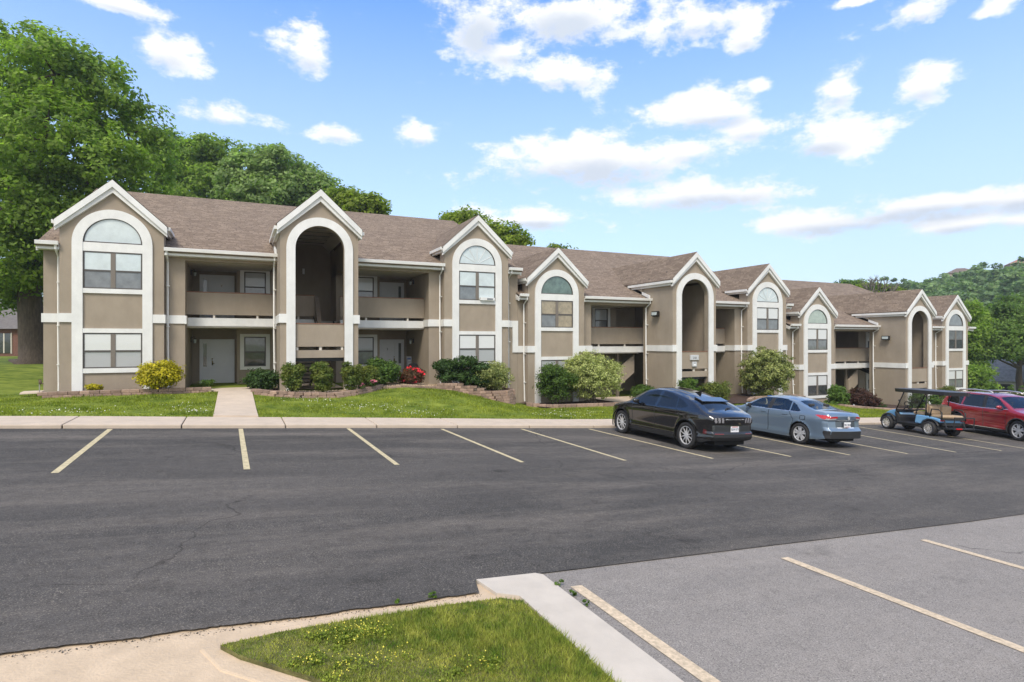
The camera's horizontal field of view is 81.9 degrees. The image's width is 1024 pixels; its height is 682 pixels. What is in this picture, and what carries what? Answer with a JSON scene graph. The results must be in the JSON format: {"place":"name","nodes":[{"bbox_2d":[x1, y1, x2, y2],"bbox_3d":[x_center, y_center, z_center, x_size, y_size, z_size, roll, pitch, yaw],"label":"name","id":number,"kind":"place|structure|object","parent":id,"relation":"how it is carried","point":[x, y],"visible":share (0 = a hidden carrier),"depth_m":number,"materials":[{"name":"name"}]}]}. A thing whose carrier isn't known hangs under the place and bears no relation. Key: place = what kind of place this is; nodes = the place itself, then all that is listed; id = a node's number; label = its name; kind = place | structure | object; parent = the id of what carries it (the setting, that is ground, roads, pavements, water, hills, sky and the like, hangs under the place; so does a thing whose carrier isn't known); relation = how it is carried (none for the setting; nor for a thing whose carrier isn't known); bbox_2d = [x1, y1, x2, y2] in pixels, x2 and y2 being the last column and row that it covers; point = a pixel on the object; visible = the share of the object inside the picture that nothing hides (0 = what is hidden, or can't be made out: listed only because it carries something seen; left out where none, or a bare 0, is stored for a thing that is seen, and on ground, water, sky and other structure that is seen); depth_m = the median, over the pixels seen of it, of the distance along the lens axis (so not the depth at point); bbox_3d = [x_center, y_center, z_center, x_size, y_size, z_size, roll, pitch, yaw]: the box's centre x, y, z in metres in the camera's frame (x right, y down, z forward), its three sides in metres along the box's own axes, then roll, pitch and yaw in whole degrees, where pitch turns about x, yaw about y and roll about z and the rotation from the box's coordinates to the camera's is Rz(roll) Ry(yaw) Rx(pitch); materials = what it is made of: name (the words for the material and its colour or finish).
{"place":"outdoors","nodes":[
{"label":"outdoors","id":0,"kind":"place"},
{"bbox_2d":[0,584,517,681],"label":"concrete apron","id":1,"kind":"object","parent":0,"point":[175,656],"visible":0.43,"depth_m":4.15,"materials":[{"name":"beige concrete"}]},
{"bbox_2d":[0,594,479,657],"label":"asphalt crumbs","id":2,"kind":"object","parent":1,"relation":"on","point":[230,628],"visible":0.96,"depth_m":4.63,"materials":[{"name":"asphalt"}]},
{"bbox_2d":[0,416,880,428],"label":"sidewalk","id":3,"kind":"structure","parent":0,"point":[32,422],"depth_m":16.27,"materials":[{"name":"concrete"}]},
{"bbox_2d":[0,356,924,418],"bbox_3d":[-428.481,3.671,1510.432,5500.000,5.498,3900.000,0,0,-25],"label":"ground","id":4,"kind":"structure","parent":0,"point":[16,379],"depth_m":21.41,"materials":[{"name":"green plant"}]},
{"bbox_2d":[0,302,17,355],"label":"brick house","id":5,"kind":"structure","parent":4,"relation":"on","point":[8,335],"depth_m":53.50,"materials":[{"name":"red brick"}]},
{"bbox_2d":[0,333,11,353],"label":"window","id":6,"kind":"structure","parent":5,"relation":"in","point":[5,338],"depth_m":53.44,"materials":[{"name":"glass"}]},
{"bbox_2d":[0,16,182,363],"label":"shade tree","id":7,"kind":"object","parent":4,"relation":"on","point":[44,180],"visible":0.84,"depth_m":33.14,"materials":[{"name":"green plant"}]},
{"bbox_2d":[37,387,210,397],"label":"retaining wall","id":8,"kind":"structure","parent":4,"relation":"on","point":[64,394],"depth_m":20.89,"materials":[{"name":"beige stone"}]},
{"bbox_2d":[139,123,245,198],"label":"tree","id":9,"kind":"object","parent":4,"relation":"on","point":[200,153],"visible":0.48,"depth_m":60.37,"materials":[{"name":"green plant"}]},
{"bbox_2d":[208,387,257,416],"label":"entrance walk","id":10,"kind":"structure","parent":4,"relation":"on","point":[235,402],"depth_m":19.13,"materials":[{"name":"concrete"}]},
{"bbox_2d":[206,139,313,205],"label":"tree","id":11,"kind":"object","parent":4,"relation":"on","point":[265,177],"visible":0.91,"depth_m":56.15,"materials":[{"name":"green plant"}]},
{"bbox_2d":[34,179,522,402],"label":"apartment building","id":12,"kind":"structure","parent":4,"relation":"on","point":[222,291],"depth_m":25.23,"materials":[{"name":"paint"}]},
{"bbox_2d":[83,251,141,289],"bbox_3d":[-14.734,-2.600,21.801,1.840,1.360,0.050,0,0,-25],"label":"window","id":13,"kind":"structure","parent":12,"relation":"in","point":[101,270],"depth_m":21.77,"materials":[{"name":"grey glass"}]},
{"bbox_2d":[83,333,141,368],"bbox_3d":[-14.734,0.350,21.801,1.840,1.300,0.050,0,0,-25],"label":"window","id":14,"kind":"structure","parent":12,"relation":"in","point":[100,350],"depth_m":21.77,"materials":[{"name":"grey glass"}]},
{"bbox_2d":[83,219,141,244],"bbox_3d":[-14.732,-4.062,21.797,1.850,0.945,0.041,0,0,-25],"label":"half round window","id":15,"kind":"structure","parent":12,"relation":"in","point":[115,231],"depth_m":21.79,"materials":[{"name":"grey glass"}]},
{"bbox_2d":[210,341,232,382],"bbox_3d":[-13.401,0.995,27.225,0.940,2.010,0.124,0,0,-25],"label":"door","id":16,"kind":"structure","parent":12,"relation":"in","point":[221,352],"depth_m":27.25,"materials":[{"name":"paint"}]},
{"bbox_2d":[210,276,232,317],"bbox_3d":[-13.401,-1.960,27.225,0.940,2.010,0.124,0,0,-25],"label":"door","id":17,"kind":"structure","parent":12,"relation":"in","point":[217,284],"depth_m":27.25,"materials":[{"name":"paint"}]},
{"bbox_2d":[240,334,269,369],"bbox_3d":[-11.728,0.490,26.937,1.250,1.620,0.060,0,0,-25],"label":"window","id":18,"kind":"structure","parent":12,"relation":"in","point":[254,348],"depth_m":26.93,"materials":[{"name":"grey glass"}]},
{"bbox_2d":[240,270,269,293],"bbox_3d":[-11.728,-2.465,26.937,1.250,1.620,0.060,0,0,-25],"label":"window","id":19,"kind":"structure","parent":12,"relation":"in","point":[250,281],"depth_m":26.94,"materials":[{"name":"grey glass"}]},
{"bbox_2d":[358,334,376,367],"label":"window","id":20,"kind":"structure","parent":12,"relation":"in","point":[367,344],"depth_m":29.06,"materials":[{"name":"grey glass"}]},
{"bbox_2d":[358,276,376,296],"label":"window","id":21,"kind":"structure","parent":12,"relation":"in","point":[367,285],"depth_m":29.09,"materials":[{"name":"grey glass"}]},
{"bbox_2d":[380,341,395,363],"bbox_3d":[-6.436,0.995,30.473,0.890,2.010,0.124,0,0,-25],"label":"door","id":22,"kind":"structure","parent":12,"relation":"in","point":[387,348],"depth_m":30.52,"materials":[{"name":"paint"}]},
{"bbox_2d":[380,283,395,320],"bbox_3d":[-6.436,-1.960,30.473,0.890,2.010,0.124,0,0,-25],"label":"door","id":23,"kind":"structure","parent":12,"relation":"in","point":[386,290],"depth_m":30.52,"materials":[{"name":"paint"}]},
{"bbox_2d":[459,271,494,300],"bbox_3d":[-1.647,-2.600,27.903,1.840,1.360,0.050,0,0,-25],"label":"window","id":24,"kind":"structure","parent":12,"relation":"in","point":[473,285],"depth_m":27.86,"materials":[{"name":"grey glass"}]},
{"bbox_2d":[459,335,494,361],"bbox_3d":[-1.647,0.350,27.903,1.840,1.300,0.050,0,0,-25],"label":"window","id":25,"kind":"structure","parent":12,"relation":"in","point":[482,346],"depth_m":27.91,"materials":[{"name":"grey glass"}]},
{"bbox_2d":[459,246,494,265],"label":"half round window","id":26,"kind":"structure","parent":12,"relation":"in","point":[474,255],"depth_m":27.91,"materials":[{"name":"grey glass"}]},
{"bbox_2d":[2,397,602,416],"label":"clover flowers","id":27,"kind":"object","parent":4,"relation":"on","point":[289,400],"visible":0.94,"depth_m":19.92,"materials":[{"name":"beige plant"}]},
{"bbox_2d":[283,160,343,206],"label":"tree","id":28,"kind":"object","parent":4,"relation":"on","point":[319,179],"visible":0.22,"depth_m":58.56,"materials":[{"name":"green plant"}]},
{"bbox_2d":[251,384,383,397],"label":"retaining wall","id":29,"kind":"structure","parent":4,"relation":"on","point":[272,393],"depth_m":21.71,"materials":[{"name":"beige stone"}]},
{"bbox_2d":[200,595,513,681],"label":"island kerb","id":30,"kind":"structure","parent":4,"relation":"on","point":[218,658],"depth_m":4.18,"materials":[{"name":"beige concrete"}]},
{"bbox_2d":[220,595,622,681],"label":"island turf","id":31,"kind":"structure","parent":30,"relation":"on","point":[300,675],"depth_m":4.27,"materials":[{"name":"plant"}]},
{"bbox_2d":[289,618,497,681],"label":"yellow flowers","id":32,"kind":"object","parent":31,"relation":"on","point":[368,653],"visible":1,"depth_m":4.21,"materials":[{"name":"yellow plant"}]},
{"bbox_2d":[285,620,504,681],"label":"clover patch","id":33,"kind":"object","parent":31,"relation":"on","point":[347,634],"visible":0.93,"depth_m":4.22,"materials":[{"name":"green plant"}]},
{"bbox_2d":[324,184,392,214],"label":"tree","id":34,"kind":"object","parent":4,"relation":"on","point":[348,199],"visible":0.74,"depth_m":47.15,"materials":[{"name":"green plant"}]},
{"bbox_2d":[381,385,434,388],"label":"retaining wall","id":35,"kind":"structure","parent":4,"relation":"on","point":[412,386],"depth_m":24.92,"materials":[{"name":"stone"}]},
{"bbox_2d":[438,204,492,223],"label":"tree","id":36,"kind":"object","parent":4,"relation":"on","point":[462,216],"visible":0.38,"depth_m":46.22,"materials":[{"name":"green plant"}]},
{"bbox_2d":[435,383,515,403],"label":"retaining wall","id":37,"kind":"structure","parent":4,"relation":"on","point":[506,395],"depth_m":25.74,"materials":[{"name":"beige stone"}]},
{"bbox_2d":[484,218,535,245],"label":"tree","id":38,"kind":"object","parent":4,"relation":"on","point":[514,234],"visible":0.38,"depth_m":45.31,"materials":[{"name":"green plant"}]},
{"bbox_2d":[520,400,612,406],"bbox_3d":[4.053,3.070,29.640,7.200,0.099,2.300,0,0,-25],"label":"mulch bed","id":39,"kind":"object","parent":4,"relation":"on","point":[585,401],"visible":0.32,"depth_m":29.62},
{"bbox_2d":[532,362,580,403],"bbox_3d":[2.156,2.047,28.541,2.282,2.141,2.009,0,0,-25],"label":"feathery shrub","id":40,"kind":"object","parent":39,"relation":"on","point":[551,377],"visible":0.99,"depth_m":28.22,"materials":[{"name":"green plant"}]},
{"bbox_2d":[562,349,625,402],"bbox_3d":[3.896,1.786,29.009,3.310,2.766,3.089,0,0,-25],"label":"variegated shrub","id":41,"kind":"object","parent":39,"relation":"on","point":[586,368],"visible":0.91,"depth_m":28.59,"materials":[{"name":"green plant"}]},
{"bbox_2d":[629,384,654,397],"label":"shrub","id":42,"kind":"object","parent":39,"relation":"on","point":[639,389],"visible":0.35,"depth_m":31.04,"materials":[{"name":"green plant"}]},
{"bbox_2d":[526,402,618,407],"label":"retaining wall","id":43,"kind":"structure","parent":4,"relation":"on","point":[579,405],"depth_m":27.60,"materials":[{"name":"stone"}]},
{"bbox_2d":[594,396,632,401],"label":"side walk","id":44,"kind":"structure","parent":4,"relation":"on","point":[621,399],"depth_m":31.32,"materials":[{"name":"concrete"}]},
{"bbox_2d":[506,244,793,402],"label":"apartment building","id":45,"kind":"structure","parent":4,"relation":"on","point":[658,321],"depth_m":32.31,"materials":[{"name":"paint"}]},
{"bbox_2d":[541,360,570,372],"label":"window","id":46,"kind":"structure","parent":45,"relation":"in","point":[543,362],"depth_m":29.64,"materials":[{"name":"grey"}]},
{"bbox_2d":[541,300,572,327],"bbox_3d":[2.259,-1.355,29.725,1.840,1.360,0.050,0,0,-25],"label":"window","id":47,"kind":"structure","parent":45,"relation":"in","point":[554,314],"depth_m":29.69,"materials":[{"name":"grey glass"}]},
{"bbox_2d":[541,276,572,294],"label":"half round window","id":48,"kind":"structure","parent":45,"relation":"in","point":[555,284],"depth_m":29.71,"materials":[{"name":"teal glass"}]},
{"bbox_2d":[592,308,609,326],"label":"window","id":49,"kind":"structure","parent":45,"relation":"in","point":[600,316],"depth_m":34.86,"materials":[{"name":"grey glass"}]},
{"bbox_2d":[757,307,777,329],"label":"window","id":50,"kind":"structure","parent":45,"relation":"in","point":[767,318],"depth_m":35.89,"materials":[{"name":"grey glass"}]},
{"bbox_2d":[757,287,778,302],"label":"half round window","id":51,"kind":"structure","parent":45,"relation":"in","point":[767,294],"depth_m":35.91,"materials":[{"name":"grey"}]},
{"bbox_2d":[727,394,758,402],"bbox_3d":[12.868,3.365,32.978,10.800,0.505,3.700,0,0,-25],"label":"mulch bed","id":52,"kind":"object","parent":4,"relation":"on","point":[738,398],"visible":0.13,"depth_m":32.68,"materials":[{"name":"soil"}]},
{"bbox_2d":[676,377,700,390],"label":"upright shrub","id":53,"kind":"object","parent":52,"relation":"on","point":[690,383],"visible":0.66,"depth_m":29.86,"materials":[{"name":"green plant"}]},
{"bbox_2d":[699,380,733,399],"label":"upright shrub","id":54,"kind":"object","parent":52,"relation":"on","point":[715,389],"visible":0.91,"depth_m":30.44,"materials":[{"name":"green plant"}]},
{"bbox_2d":[736,346,797,395],"bbox_3d":[14.450,1.917,33.671,3.396,3.318,3.278,0,0,-25],"label":"variegated shrub","id":55,"kind":"object","parent":52,"relation":"on","point":[768,369],"visible":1,"depth_m":33.10,"materials":[{"name":"green plant"}]},
{"bbox_2d":[834,278,867,284],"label":"bushy tree","id":56,"kind":"object","parent":4,"relation":"on","point":[852,282],"visible":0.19,"depth_m":79.38,"materials":[{"name":"green plant"}]},
{"bbox_2d":[830,403,909,407],"bbox_3d":[27.058,4.123,38.988,18.000,0.929,4.000,0,0,-25],"label":"mulch bed","id":57,"kind":"object","parent":4,"relation":"on","point":[892,406],"visible":0.07,"depth_m":37.86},
{"bbox_2d":[823,384,850,404],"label":"green shrub","id":58,"kind":"object","parent":57,"relation":"on","point":[838,394],"visible":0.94,"depth_m":34.46,"materials":[{"name":"green plant"}]},
{"bbox_2d":[848,387,883,407],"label":"barberry bush","id":59,"kind":"object","parent":57,"relation":"on","point":[858,397],"visible":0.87,"depth_m":35.31,"materials":[{"name":"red plant"}]},
{"bbox_2d":[907,393,928,407],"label":"green shrub","id":60,"kind":"object","parent":57,"relation":"on","point":[916,399],"visible":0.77,"depth_m":36.91,"materials":[{"name":"green plant"}]},
{"bbox_2d":[928,395,943,404],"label":"green shrub","id":61,"kind":"object","parent":57,"relation":"on","point":[935,399],"visible":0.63,"depth_m":38.32,"materials":[{"name":"green plant"}]},
{"bbox_2d":[782,280,975,405],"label":"apartment building","id":62,"kind":"structure","parent":4,"relation":"on","point":[883,345],"depth_m":40.02,"materials":[{"name":"paint"}]},
{"bbox_2d":[808,329,826,349],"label":"window","id":63,"kind":"structure","parent":62,"relation":"in","point":[817,338],"depth_m":37.76,"materials":[{"name":"grey glass"}]},
{"bbox_2d":[808,375,826,395],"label":"window","id":64,"kind":"structure","parent":62,"relation":"in","point":[817,384],"depth_m":37.76,"materials":[{"name":"grey glass"}]},
{"bbox_2d":[808,309,826,323],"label":"half round window","id":65,"kind":"structure","parent":62,"relation":"in","point":[817,316],"depth_m":37.80,"materials":[{"name":"green"}]},
{"bbox_2d":[949,330,962,348],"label":"window","id":66,"kind":"structure","parent":62,"relation":"in","point":[955,336],"depth_m":44.12,"materials":[{"name":"grey"}]},
{"bbox_2d":[949,370,962,387],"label":"window","id":67,"kind":"structure","parent":62,"relation":"in","point":[955,376],"depth_m":44.19,"materials":[{"name":"grey"}]},
{"bbox_2d":[949,314,962,325],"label":"half round window","id":68,"kind":"structure","parent":62,"relation":"in","point":[955,320],"depth_m":44.18,"materials":[{"name":"grey"}]},
{"bbox_2d":[860,276,901,291],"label":"bare tree","id":69,"kind":"object","parent":4,"relation":"on","point":[871,284],"visible":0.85,"depth_m":71.81,"materials":[{"name":"grey plant"}]},
{"bbox_2d":[855,280,906,292],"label":"bushy tree","id":70,"kind":"object","parent":4,"relation":"on","point":[886,290],"visible":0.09,"depth_m":74.52,"materials":[{"name":"green plant"}]},
{"bbox_2d":[837,404,924,410],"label":"retaining wall","id":71,"kind":"structure","parent":4,"relation":"on","point":[856,406],"depth_m":34.31,"materials":[{"name":"stone"}]},
{"bbox_2d":[963,298,998,368],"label":"slender tree","id":72,"kind":"object","parent":4,"relation":"on","point":[980,321],"visible":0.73,"depth_m":57.34,"materials":[{"name":"green plant"}]},
{"bbox_2d":[968,363,1003,391],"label":"leafy tree","id":73,"kind":"object","parent":4,"relation":"on","point":[979,377],"visible":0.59,"depth_m":54.43,"materials":[{"name":"green plant"}]},
{"bbox_2d":[975,292,1023,390],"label":"spreading tree","id":74,"kind":"object","parent":4,"relation":"on","point":[1007,344],"visible":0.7,"depth_m":58.09,"materials":[{"name":"green plant"}]},
{"bbox_2d":[988,358,1023,391],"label":"neighbour house","id":75,"kind":"structure","parent":4,"relation":"on","point":[1005,378],"depth_m":63.52,"materials":[{"name":"stone"}]},
{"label":"mulch bed","id":76,"kind":"structure","parent":4,"relation":"on","visible":0},
{"bbox_2d":[432,355,489,387],"bbox_3d":[-2.193,1.428,26.297,2.955,1.626,1.692,0,0,3],"label":"spreading shrub","id":77,"kind":"object","parent":76,"relation":"on","point":[455,369],"visible":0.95,"depth_m":25.89,"materials":[{"name":"green plant"}]},
{"bbox_2d":[472,360,514,390],"bbox_3d":[-0.871,1.633,26.551,2.200,1.532,2.164,0,0,-25],"label":"variegated shrub","id":78,"kind":"object","parent":76,"relation":"on","point":[497,375],"visible":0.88,"depth_m":26.09,"materials":[{"name":"green plant"}]},
{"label":"mulch bed","id":79,"kind":"structure","parent":4,"relation":"on","visible":0},
{"bbox_2d":[239,367,278,389],"bbox_3d":[-9.750,1.510,23.104,1.533,1.015,1.407,0,0,35],"label":"dark shrub","id":80,"kind":"object","parent":79,"relation":"on","point":[262,379],"visible":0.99,"depth_m":22.80,"materials":[{"name":"green plant"}]},
{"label":"mulch bed","id":81,"kind":"structure","parent":4,"relation":"on","visible":0},
{"bbox_2d":[84,383,103,390],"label":"shrub","id":82,"kind":"object","parent":81,"relation":"on","point":[91,386],"visible":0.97,"depth_m":20.82,"materials":[{"name":"yellow plant"}]},
{"bbox_2d":[132,359,187,390],"bbox_3d":[-12.799,1.211,21.445,1.762,1.207,1.790,0,0,-25],"label":"golden shrub","id":83,"kind":"object","parent":81,"relation":"on","point":[162,374],"visible":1,"depth_m":21.09,"materials":[{"name":"yellow plant"}]},
{"bbox_2d":[0,424,1023,652],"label":"parking lot","id":84,"kind":"structure","parent":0,"point":[118,533],"depth_m":8.70,"materials":[{"name":"black asphalt"}]},
{"bbox_2d":[51,429,111,472],"bbox_3d":[-8.389,2.089,11.673,0.105,0.012,5.153,0,0,-26],"label":"parking line","id":85,"kind":"object","parent":84,"relation":"on","point":[76,455],"visible":1,"depth_m":11.01,"materials":[{"name":"yellow paint"}]},
{"bbox_2d":[239,429,249,468],"bbox_3d":[-5.824,2.258,12.787,0.105,0.010,5.302,0,0,-26],"label":"parking line","id":86,"kind":"object","parent":84,"relation":"on","point":[246,465],"visible":1,"depth_m":12.15,"materials":[{"name":"yellow paint"}]},
{"bbox_2d":[347,428,399,464],"bbox_3d":[-3.386,2.417,13.923,0.100,0.009,5.301,0,0,-26],"label":"parking line","id":87,"kind":"object","parent":84,"relation":"on","point":[375,448],"visible":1,"depth_m":13.28,"materials":[{"name":"yellow paint"}]},
{"bbox_2d":[442,429,522,461],"bbox_3d":[-0.922,2.586,14.979,0.100,0.011,5.272,0,0,-26],"label":"parking line","id":88,"kind":"object","parent":84,"relation":"on","point":[484,446],"visible":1,"depth_m":14.40,"materials":[{"name":"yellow paint"}]},
{"bbox_2d":[612,387,751,448],"bbox_3d":[4.907,2.186,17.851,2.093,1.597,4.890,3,-1,-25],"label":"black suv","id":89,"kind":"object","parent":84,"relation":"on","point":[687,418],"visible":1,"depth_m":16.44,"materials":[{"name":"black paint"}]},
{"bbox_2d":[735,395,860,443],"bbox_3d":[9.096,2.510,19.815,1.984,1.433,4.789,3,-1,-24],"label":"blue sedan","id":90,"kind":"object","parent":84,"relation":"on","point":[801,420],"visible":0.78,"depth_m":18.44,"materials":[{"name":"blue paint"}]},
{"bbox_2d":[880,388,974,435],"bbox_3d":[16.337,2.766,23.309,1.280,1.750,3.300,3,-1,-11],"label":"golf cart","id":91,"kind":"object","parent":84,"relation":"on","point":[932,419],"visible":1,"depth_m":22.70,"materials":[{"name":"blue metal"}]},
{"bbox_2d":[941,389,1023,440],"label":"red suv","id":92,"kind":"object","parent":84,"relation":"on","point":[990,410],"visible":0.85,"depth_m":23.75,"materials":[{"name":"red paint"}]},
{"bbox_2d":[0,0,1023,296],"label":"sky","id":93,"kind":"structure","parent":0,"point":[827,141],"materials":[{"name":"blue"}]},
{"bbox_2d":[476,573,683,681],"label":"concrete strip","id":94,"kind":"object","parent":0,"point":[624,658],"visible":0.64,"depth_m":4.94,"materials":[{"name":"grey concrete"}]},
{"bbox_2d":[539,514,1023,681],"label":"parking lot","id":95,"kind":"structure","parent":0,"point":[768,613],"depth_m":5.74,"materials":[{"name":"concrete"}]},
{"bbox_2d":[571,585,720,681],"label":"parking line","id":96,"kind":"object","parent":95,"relation":"on","point":[692,668],"visible":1,"depth_m":4.86,"materials":[{"name":"yellow paint"}]},
{"bbox_2d":[782,557,1023,651],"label":"parking line","id":97,"kind":"object","parent":95,"relation":"on","point":[946,619],"visible":1,"depth_m":5.83,"materials":[{"name":"yellow paint"}]},
{"bbox_2d":[922,539,1023,568],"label":"parking line","id":98,"kind":"object","parent":95,"relation":"on","point":[979,555],"visible":1,"depth_m":7.76,"materials":[{"name":"yellow paint"}]},
{"bbox_2d":[880,256,1023,306],"bbox_3d":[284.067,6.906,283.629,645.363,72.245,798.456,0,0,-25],"label":"hill","id":99,"kind":"structure","parent":0,"point":[979,282],"depth_m":164.79,"materials":[{"name":"green plant"}]},
{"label":"gravel bed","id":100,"kind":"structure","parent":0,"visible":0},
{"bbox_2d":[279,361,306,391],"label":"upright shrub","id":101,"kind":"object","parent":100,"relation":"on","point":[292,374],"visible":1,"depth_m":21.60,"materials":[{"name":"green plant"}]},
{"bbox_2d":[309,361,334,392],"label":"upright shrub","id":102,"kind":"object","parent":100,"relation":"on","point":[323,375],"visible":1,"depth_m":22.08,"materials":[{"name":"green plant"}]},
{"bbox_2d":[340,361,362,389],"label":"upright shrub","id":103,"kind":"object","parent":100,"relation":"on","point":[351,375],"visible":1,"depth_m":22.67,"materials":[{"name":"green plant"}]},
{"bbox_2d":[284,382,436,391],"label":"pebbles","id":104,"kind":"object","parent":100,"relation":"on","point":[398,384],"visible":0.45,"depth_m":25.17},
{"bbox_2d":[361,365,380,386],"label":"upright shrub","id":105,"kind":"object","parent":100,"relation":"on","point":[369,373],"visible":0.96,"depth_m":23.61,"materials":[{"name":"green plant"}]},
{"bbox_2d":[363,356,401,384],"bbox_3d":[-5.545,1.294,25.118,1.716,1.354,1.636,0,0,-25],"label":"green shrub","id":106,"kind":"object","parent":100,"relation":"on","point":[389,370],"visible":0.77,"depth_m":24.70,"materials":[{"name":"green plant"}]},
{"bbox_2d":[396,365,425,383],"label":"rose bush","id":107,"kind":"object","parent":100,"relation":"on","point":[411,375],"visible":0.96,"depth_m":25.70,"materials":[{"name":"red plant"}]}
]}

